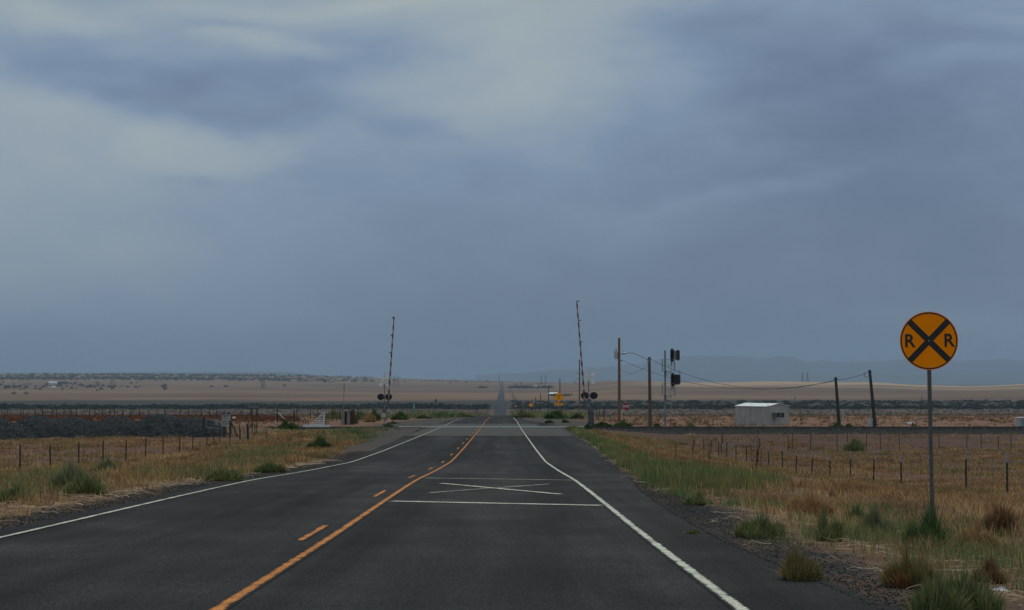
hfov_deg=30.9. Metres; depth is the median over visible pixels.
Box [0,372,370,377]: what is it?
distant mesa
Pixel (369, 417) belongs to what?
tumbleweed
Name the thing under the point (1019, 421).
utility cabinet
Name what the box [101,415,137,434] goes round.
gravel heap
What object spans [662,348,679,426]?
railway signal
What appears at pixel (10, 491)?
bush
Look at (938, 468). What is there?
field grass
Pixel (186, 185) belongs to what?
sky
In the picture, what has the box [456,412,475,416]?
bush
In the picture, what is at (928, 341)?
railroad warning sign
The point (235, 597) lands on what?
road centre line
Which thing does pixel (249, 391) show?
ground
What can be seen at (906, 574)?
grass tuft
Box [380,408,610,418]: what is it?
green weeds
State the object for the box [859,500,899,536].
bush
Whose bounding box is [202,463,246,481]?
bush
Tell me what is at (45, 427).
gravel heap
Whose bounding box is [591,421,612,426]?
bush
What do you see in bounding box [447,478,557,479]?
road marking
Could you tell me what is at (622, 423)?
bush
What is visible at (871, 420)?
utility pole
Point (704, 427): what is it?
railway track
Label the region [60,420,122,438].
gravel heap
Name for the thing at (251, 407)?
name board
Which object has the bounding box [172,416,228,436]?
gravel heap
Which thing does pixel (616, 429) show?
ballast
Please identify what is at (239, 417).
red weeds
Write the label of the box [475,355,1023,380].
mountains
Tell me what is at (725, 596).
road edge line
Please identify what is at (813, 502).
grass tuft
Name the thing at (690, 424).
bush
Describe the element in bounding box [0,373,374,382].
juniper woodland
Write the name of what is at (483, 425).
crossing pavement
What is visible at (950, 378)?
foothills
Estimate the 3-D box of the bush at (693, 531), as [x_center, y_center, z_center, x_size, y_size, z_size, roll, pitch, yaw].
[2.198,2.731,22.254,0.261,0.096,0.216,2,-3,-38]
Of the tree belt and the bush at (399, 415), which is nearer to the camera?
the bush at (399, 415)
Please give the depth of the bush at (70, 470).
37.24 m
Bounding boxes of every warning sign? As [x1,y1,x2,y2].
[554,392,563,413]
[900,312,957,511]
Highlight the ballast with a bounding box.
[271,426,1022,434]
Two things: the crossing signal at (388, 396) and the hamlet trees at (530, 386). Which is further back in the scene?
the hamlet trees at (530, 386)
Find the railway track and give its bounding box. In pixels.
[268,426,1023,428]
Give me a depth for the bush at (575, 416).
261.29 m
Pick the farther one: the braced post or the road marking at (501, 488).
the braced post
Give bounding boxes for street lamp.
[621,351,651,426]
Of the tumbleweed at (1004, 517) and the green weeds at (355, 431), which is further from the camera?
the green weeds at (355, 431)
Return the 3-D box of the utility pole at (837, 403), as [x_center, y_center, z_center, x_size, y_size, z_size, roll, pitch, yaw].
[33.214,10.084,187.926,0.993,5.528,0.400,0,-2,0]
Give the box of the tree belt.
[0,399,1023,409]
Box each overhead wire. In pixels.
[622,360,831,388]
[652,360,832,388]
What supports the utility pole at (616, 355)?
on the ground at (249, 391)
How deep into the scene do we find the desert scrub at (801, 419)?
223.74 m
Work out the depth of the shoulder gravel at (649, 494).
19.32 m
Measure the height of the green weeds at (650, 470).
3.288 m
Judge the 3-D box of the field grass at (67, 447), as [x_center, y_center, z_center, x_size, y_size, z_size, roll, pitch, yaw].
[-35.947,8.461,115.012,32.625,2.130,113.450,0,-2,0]
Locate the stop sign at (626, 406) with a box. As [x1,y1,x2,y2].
[622,403,629,421]
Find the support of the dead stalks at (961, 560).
on the ground at (249, 391)
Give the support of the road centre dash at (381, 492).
on the road
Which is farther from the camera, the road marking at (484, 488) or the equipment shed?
the equipment shed
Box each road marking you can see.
[386,500,604,505]
[423,484,547,492]
[438,483,562,493]
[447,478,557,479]
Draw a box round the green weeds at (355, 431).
[0,425,400,499]
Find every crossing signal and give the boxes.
[377,317,394,425]
[576,301,597,423]
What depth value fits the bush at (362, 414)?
239.06 m
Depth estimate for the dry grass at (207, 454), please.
64.61 m
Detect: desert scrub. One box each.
[0,408,1023,415]
[7,413,1023,426]
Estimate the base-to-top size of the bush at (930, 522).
0.694 m
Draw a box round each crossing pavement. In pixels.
[405,427,572,435]
[427,424,537,425]
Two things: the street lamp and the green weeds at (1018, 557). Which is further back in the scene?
the street lamp
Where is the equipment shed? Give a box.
[735,403,789,425]
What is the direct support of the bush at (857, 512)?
on the ground at (249, 391)
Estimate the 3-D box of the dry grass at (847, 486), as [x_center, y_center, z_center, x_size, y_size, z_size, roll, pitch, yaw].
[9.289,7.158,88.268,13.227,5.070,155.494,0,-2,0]
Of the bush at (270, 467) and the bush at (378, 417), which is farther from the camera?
the bush at (378, 417)
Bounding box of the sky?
[0,0,1023,378]
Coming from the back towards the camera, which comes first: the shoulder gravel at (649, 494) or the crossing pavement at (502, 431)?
the crossing pavement at (502, 431)
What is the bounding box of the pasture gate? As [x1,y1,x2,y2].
[203,417,221,429]
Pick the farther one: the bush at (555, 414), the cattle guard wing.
the bush at (555, 414)
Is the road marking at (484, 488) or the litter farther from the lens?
the road marking at (484, 488)
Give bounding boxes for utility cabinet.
[1015,417,1023,426]
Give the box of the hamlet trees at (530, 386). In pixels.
[508,385,553,388]
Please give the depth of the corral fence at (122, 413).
227.21 m
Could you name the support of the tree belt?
on the ground at (249, 391)
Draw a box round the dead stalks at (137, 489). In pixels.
[0,459,336,520]
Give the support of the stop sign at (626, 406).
on the ground at (249, 391)
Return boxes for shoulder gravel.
[0,451,367,529]
[626,475,1019,609]
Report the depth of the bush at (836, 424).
181.65 m
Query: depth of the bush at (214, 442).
124.68 m
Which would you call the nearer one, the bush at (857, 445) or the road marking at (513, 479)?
the road marking at (513, 479)
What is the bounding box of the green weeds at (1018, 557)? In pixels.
[656,484,1023,594]
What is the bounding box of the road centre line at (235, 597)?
[206,427,481,609]
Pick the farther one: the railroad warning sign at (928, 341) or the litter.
the railroad warning sign at (928, 341)
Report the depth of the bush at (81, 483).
33.36 m
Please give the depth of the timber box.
191.77 m
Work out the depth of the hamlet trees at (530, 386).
4767.40 m
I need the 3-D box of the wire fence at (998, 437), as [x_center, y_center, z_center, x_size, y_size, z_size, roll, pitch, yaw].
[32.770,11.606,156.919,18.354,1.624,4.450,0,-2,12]
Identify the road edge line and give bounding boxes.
[0,427,440,537]
[514,418,752,609]
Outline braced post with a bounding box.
[242,424,250,438]
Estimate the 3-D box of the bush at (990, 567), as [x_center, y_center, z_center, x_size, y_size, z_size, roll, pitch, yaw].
[4.118,2.252,15.875,0.468,0.316,0.508,1,-3,-32]
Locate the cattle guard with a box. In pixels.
[303,412,329,426]
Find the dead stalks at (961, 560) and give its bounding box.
[579,437,1023,605]
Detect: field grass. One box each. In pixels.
[0,425,293,469]
[679,431,1023,492]
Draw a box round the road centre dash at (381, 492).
[372,490,387,495]
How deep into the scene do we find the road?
19.73 m
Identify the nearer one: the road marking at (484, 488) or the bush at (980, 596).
the bush at (980, 596)
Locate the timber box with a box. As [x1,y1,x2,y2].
[341,408,358,424]
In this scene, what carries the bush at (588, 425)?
on the ground at (249, 391)
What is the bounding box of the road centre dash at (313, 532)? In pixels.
[295,525,330,539]
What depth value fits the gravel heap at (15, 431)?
146.61 m
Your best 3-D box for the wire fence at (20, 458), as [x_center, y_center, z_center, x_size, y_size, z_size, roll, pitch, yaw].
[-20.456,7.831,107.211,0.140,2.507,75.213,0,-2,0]
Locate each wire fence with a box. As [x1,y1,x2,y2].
[0,422,248,467]
[703,434,1020,492]
[788,433,1011,451]
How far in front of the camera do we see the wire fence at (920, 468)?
79.81 m
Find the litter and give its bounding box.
[992,586,1009,590]
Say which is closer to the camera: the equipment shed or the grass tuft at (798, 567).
the grass tuft at (798, 567)
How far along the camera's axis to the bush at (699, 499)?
30.03 m
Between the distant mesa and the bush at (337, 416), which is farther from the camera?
the distant mesa
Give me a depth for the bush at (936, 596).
12.65 m
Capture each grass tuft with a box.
[774,536,829,581]
[782,487,837,516]
[866,536,945,589]
[954,518,1002,548]
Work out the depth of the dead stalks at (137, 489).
33.38 m
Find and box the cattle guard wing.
[276,409,294,422]
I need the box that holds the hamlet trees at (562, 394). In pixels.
[549,393,572,395]
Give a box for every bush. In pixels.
[0,479,35,502]
[44,458,105,488]
[58,468,110,496]
[89,455,117,471]
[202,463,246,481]
[207,440,220,445]
[252,459,287,472]
[275,417,298,429]
[303,434,333,448]
[322,409,344,419]
[354,411,367,419]
[371,407,380,420]
[390,411,408,419]
[415,414,430,418]
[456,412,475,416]
[508,410,533,417]
[541,409,570,418]
[569,413,584,418]
[584,423,592,428]
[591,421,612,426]
[614,419,632,426]
[681,489,712,505]
[683,528,701,533]
[684,422,698,426]
[728,503,789,538]
[801,506,845,541]
[828,422,843,426]
[834,499,873,524]
[842,435,865,451]
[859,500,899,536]
[898,495,952,546]
[901,565,968,609]
[929,557,1010,609]
[969,549,1019,583]
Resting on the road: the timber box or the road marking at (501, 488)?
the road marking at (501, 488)
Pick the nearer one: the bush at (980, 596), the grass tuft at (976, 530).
the bush at (980, 596)
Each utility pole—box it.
[576,359,581,412]
[614,338,621,419]
[834,377,843,424]
[867,370,876,426]
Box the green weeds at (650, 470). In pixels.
[566,424,800,491]
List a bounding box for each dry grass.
[0,428,366,518]
[582,428,1023,590]
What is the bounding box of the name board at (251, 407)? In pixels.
[248,406,257,432]
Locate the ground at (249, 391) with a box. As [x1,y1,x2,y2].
[0,374,1023,609]
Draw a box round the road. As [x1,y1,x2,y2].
[0,381,898,609]
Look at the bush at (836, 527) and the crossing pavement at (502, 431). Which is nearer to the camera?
the bush at (836, 527)
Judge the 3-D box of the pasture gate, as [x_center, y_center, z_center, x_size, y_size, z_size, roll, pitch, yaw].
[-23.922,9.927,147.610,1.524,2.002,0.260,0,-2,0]
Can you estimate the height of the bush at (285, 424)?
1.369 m
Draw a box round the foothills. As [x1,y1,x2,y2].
[574,373,1023,383]
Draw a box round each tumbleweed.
[363,412,375,421]
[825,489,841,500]
[973,496,1023,535]
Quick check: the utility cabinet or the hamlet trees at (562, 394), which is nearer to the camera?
the utility cabinet
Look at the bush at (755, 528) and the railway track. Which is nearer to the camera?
the bush at (755, 528)
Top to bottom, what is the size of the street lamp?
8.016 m
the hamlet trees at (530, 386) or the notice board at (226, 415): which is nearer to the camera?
the notice board at (226, 415)
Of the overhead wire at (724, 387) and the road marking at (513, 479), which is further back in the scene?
the overhead wire at (724, 387)
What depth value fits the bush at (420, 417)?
263.93 m
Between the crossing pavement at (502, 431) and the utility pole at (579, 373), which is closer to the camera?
the crossing pavement at (502, 431)
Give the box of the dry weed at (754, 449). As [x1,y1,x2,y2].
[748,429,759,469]
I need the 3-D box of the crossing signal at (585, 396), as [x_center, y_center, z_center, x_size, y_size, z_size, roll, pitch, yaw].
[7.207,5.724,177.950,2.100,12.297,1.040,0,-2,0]
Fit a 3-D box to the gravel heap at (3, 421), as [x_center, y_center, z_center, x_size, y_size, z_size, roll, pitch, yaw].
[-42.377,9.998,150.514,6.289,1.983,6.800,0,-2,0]
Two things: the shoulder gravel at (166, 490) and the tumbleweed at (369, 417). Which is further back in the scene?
the tumbleweed at (369, 417)
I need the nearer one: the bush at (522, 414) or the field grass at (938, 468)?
the field grass at (938, 468)
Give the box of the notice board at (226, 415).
[221,410,238,436]
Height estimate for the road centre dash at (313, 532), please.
0.079 m
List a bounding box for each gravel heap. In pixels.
[0,417,12,425]
[0,422,41,439]
[16,415,59,437]
[56,416,92,436]
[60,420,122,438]
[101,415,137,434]
[122,414,177,437]
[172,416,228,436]
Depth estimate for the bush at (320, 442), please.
95.80 m
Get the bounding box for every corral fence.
[4,406,257,417]
[277,407,340,420]
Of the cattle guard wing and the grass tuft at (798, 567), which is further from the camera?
the cattle guard wing
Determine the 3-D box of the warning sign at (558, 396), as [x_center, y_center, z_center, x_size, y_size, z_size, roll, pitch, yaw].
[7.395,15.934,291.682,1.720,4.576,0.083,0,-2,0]
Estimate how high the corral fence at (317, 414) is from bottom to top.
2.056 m
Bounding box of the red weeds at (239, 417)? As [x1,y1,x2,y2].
[0,413,299,421]
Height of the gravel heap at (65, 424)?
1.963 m
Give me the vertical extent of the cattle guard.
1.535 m
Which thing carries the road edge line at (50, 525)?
on the road
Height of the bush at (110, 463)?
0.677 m
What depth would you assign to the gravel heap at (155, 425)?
147.56 m
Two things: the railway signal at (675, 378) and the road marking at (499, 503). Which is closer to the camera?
the road marking at (499, 503)
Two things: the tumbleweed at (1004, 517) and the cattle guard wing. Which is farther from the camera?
the cattle guard wing

